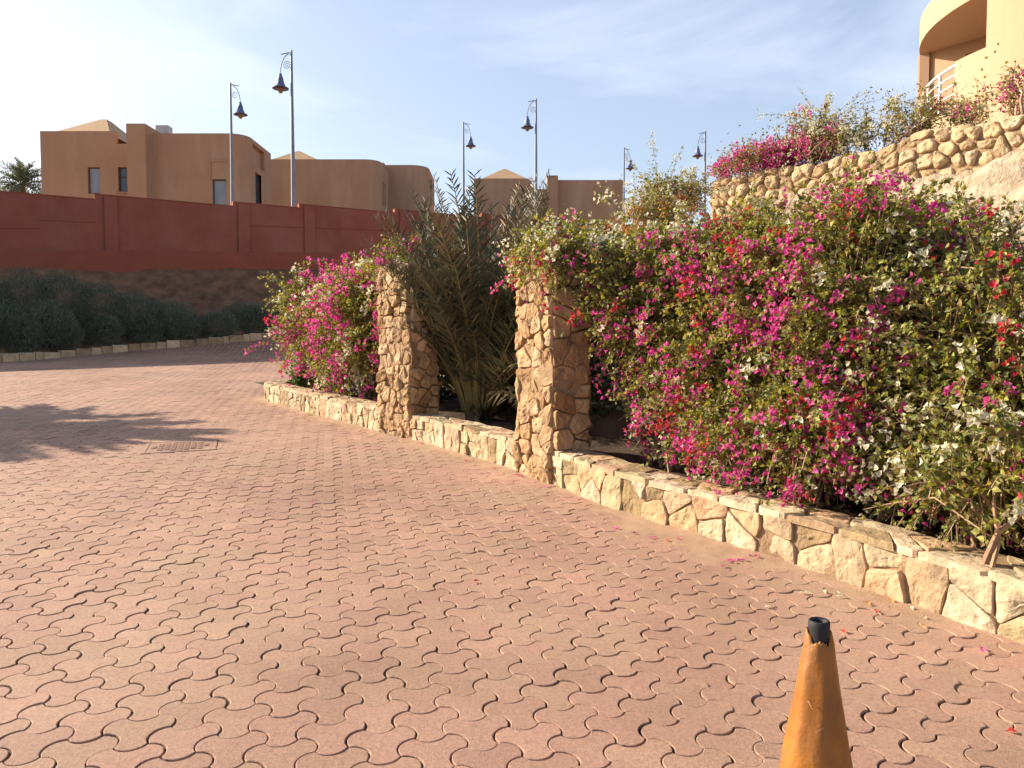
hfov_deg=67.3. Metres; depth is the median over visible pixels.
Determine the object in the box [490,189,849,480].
bougainvillea
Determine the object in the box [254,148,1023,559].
hill
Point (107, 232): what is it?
boundary wall
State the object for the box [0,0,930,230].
sky
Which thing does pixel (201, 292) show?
bank
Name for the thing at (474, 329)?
palm tree
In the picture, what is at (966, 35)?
villa
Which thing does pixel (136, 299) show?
shrub
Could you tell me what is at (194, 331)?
shrub
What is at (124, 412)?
paved road
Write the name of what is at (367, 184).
house
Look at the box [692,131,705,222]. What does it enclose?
street lamp
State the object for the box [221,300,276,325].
shrub
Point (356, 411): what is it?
stone wall
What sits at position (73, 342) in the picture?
shrub
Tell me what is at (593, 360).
shrub
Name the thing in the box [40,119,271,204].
house
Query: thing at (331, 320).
bougainvillea
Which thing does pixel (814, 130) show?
bougainvillea
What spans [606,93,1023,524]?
bougainvillea
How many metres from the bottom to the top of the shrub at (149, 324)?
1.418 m
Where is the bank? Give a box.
[0,267,515,353]
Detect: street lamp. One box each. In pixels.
[229,83,247,204]
[272,50,295,206]
[462,122,475,204]
[521,98,537,216]
[623,147,634,223]
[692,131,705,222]
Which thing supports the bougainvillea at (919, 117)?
on the retaining wall at (957, 149)
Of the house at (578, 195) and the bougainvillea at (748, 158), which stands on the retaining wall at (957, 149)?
the bougainvillea at (748, 158)
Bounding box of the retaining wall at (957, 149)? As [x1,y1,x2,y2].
[710,114,1023,229]
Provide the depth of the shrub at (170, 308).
25.83 m
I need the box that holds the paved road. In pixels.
[0,338,1023,767]
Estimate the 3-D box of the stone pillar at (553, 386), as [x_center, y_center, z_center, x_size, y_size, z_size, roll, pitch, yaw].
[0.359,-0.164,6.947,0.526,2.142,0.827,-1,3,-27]
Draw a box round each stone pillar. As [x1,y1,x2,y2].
[376,262,442,438]
[511,246,593,483]
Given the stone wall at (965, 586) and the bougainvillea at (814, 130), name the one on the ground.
the stone wall at (965, 586)
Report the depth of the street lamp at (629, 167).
61.20 m
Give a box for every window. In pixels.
[89,168,99,193]
[115,168,127,192]
[213,180,225,204]
[255,173,259,203]
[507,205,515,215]
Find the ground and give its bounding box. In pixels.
[0,338,1013,767]
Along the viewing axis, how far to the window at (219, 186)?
49.64 m
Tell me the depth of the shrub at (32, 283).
24.46 m
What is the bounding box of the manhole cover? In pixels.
[140,439,216,453]
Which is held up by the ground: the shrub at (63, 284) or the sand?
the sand
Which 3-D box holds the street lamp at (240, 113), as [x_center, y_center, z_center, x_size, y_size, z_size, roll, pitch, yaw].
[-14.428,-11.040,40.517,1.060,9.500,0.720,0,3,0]
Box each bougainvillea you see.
[243,223,455,414]
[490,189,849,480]
[596,131,734,238]
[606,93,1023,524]
[705,117,853,188]
[756,87,891,169]
[818,179,1023,566]
[837,69,991,153]
[951,43,1023,123]
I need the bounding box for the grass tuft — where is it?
[433,392,516,423]
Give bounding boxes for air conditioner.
[156,125,172,132]
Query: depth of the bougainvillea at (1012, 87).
9.74 m
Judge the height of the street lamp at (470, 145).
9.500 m
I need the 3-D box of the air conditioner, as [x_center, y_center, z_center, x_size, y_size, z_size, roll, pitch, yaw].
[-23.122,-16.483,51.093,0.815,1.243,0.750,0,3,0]
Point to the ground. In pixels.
(392, 626)
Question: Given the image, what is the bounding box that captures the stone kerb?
[0,332,284,362]
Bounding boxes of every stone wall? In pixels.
[263,377,379,430]
[410,413,516,469]
[551,450,1023,643]
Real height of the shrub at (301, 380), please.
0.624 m
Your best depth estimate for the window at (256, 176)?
52.18 m
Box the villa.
[917,0,1023,129]
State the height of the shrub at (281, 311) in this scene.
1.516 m
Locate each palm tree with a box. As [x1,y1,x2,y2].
[0,157,41,193]
[360,167,585,420]
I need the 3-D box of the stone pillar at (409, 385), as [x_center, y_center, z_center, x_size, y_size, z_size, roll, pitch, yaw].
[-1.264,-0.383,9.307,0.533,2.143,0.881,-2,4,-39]
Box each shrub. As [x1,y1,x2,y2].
[0,266,59,331]
[0,296,40,344]
[0,313,45,352]
[7,298,79,349]
[27,269,97,336]
[38,316,84,349]
[63,281,132,338]
[82,312,126,349]
[103,290,165,340]
[122,311,168,345]
[134,298,203,340]
[161,307,202,343]
[197,308,239,338]
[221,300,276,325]
[233,302,276,333]
[275,299,287,321]
[283,356,315,387]
[439,369,457,403]
[495,340,609,413]
[588,248,642,422]
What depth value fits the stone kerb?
24.81 m
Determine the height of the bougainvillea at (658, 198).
2.544 m
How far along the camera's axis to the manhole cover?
8.43 m
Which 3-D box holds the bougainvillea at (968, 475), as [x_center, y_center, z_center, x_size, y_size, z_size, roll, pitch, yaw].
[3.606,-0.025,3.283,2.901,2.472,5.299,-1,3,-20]
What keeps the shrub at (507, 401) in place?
on the hill
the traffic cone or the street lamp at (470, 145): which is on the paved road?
the traffic cone
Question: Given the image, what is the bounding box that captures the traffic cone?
[779,617,852,767]
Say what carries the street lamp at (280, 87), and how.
on the terrace
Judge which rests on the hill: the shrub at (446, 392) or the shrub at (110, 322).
the shrub at (446, 392)
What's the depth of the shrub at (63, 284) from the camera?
24.74 m
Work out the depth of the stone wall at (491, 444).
8.05 m
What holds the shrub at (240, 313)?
on the bank
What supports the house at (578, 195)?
on the terrace
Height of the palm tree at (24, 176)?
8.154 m
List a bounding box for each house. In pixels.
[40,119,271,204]
[271,151,433,211]
[474,169,622,223]
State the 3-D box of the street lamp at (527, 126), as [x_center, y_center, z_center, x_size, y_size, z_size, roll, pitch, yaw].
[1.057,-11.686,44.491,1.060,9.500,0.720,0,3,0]
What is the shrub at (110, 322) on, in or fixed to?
on the bank
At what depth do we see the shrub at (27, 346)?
22.91 m
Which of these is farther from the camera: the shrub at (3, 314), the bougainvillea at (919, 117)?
the shrub at (3, 314)
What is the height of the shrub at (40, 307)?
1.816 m
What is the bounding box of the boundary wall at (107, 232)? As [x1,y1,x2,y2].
[0,191,696,271]
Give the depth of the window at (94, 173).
49.61 m
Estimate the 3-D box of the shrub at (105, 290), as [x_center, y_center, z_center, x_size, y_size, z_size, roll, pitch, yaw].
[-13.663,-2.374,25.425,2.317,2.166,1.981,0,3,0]
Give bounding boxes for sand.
[231,396,1020,698]
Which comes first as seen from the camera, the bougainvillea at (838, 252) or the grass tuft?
the bougainvillea at (838, 252)
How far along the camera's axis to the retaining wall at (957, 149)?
10.30 m
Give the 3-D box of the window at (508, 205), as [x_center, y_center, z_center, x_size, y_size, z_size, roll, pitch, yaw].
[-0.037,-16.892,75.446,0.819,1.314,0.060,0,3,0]
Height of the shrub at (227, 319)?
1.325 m
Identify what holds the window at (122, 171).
in the house at (102, 156)

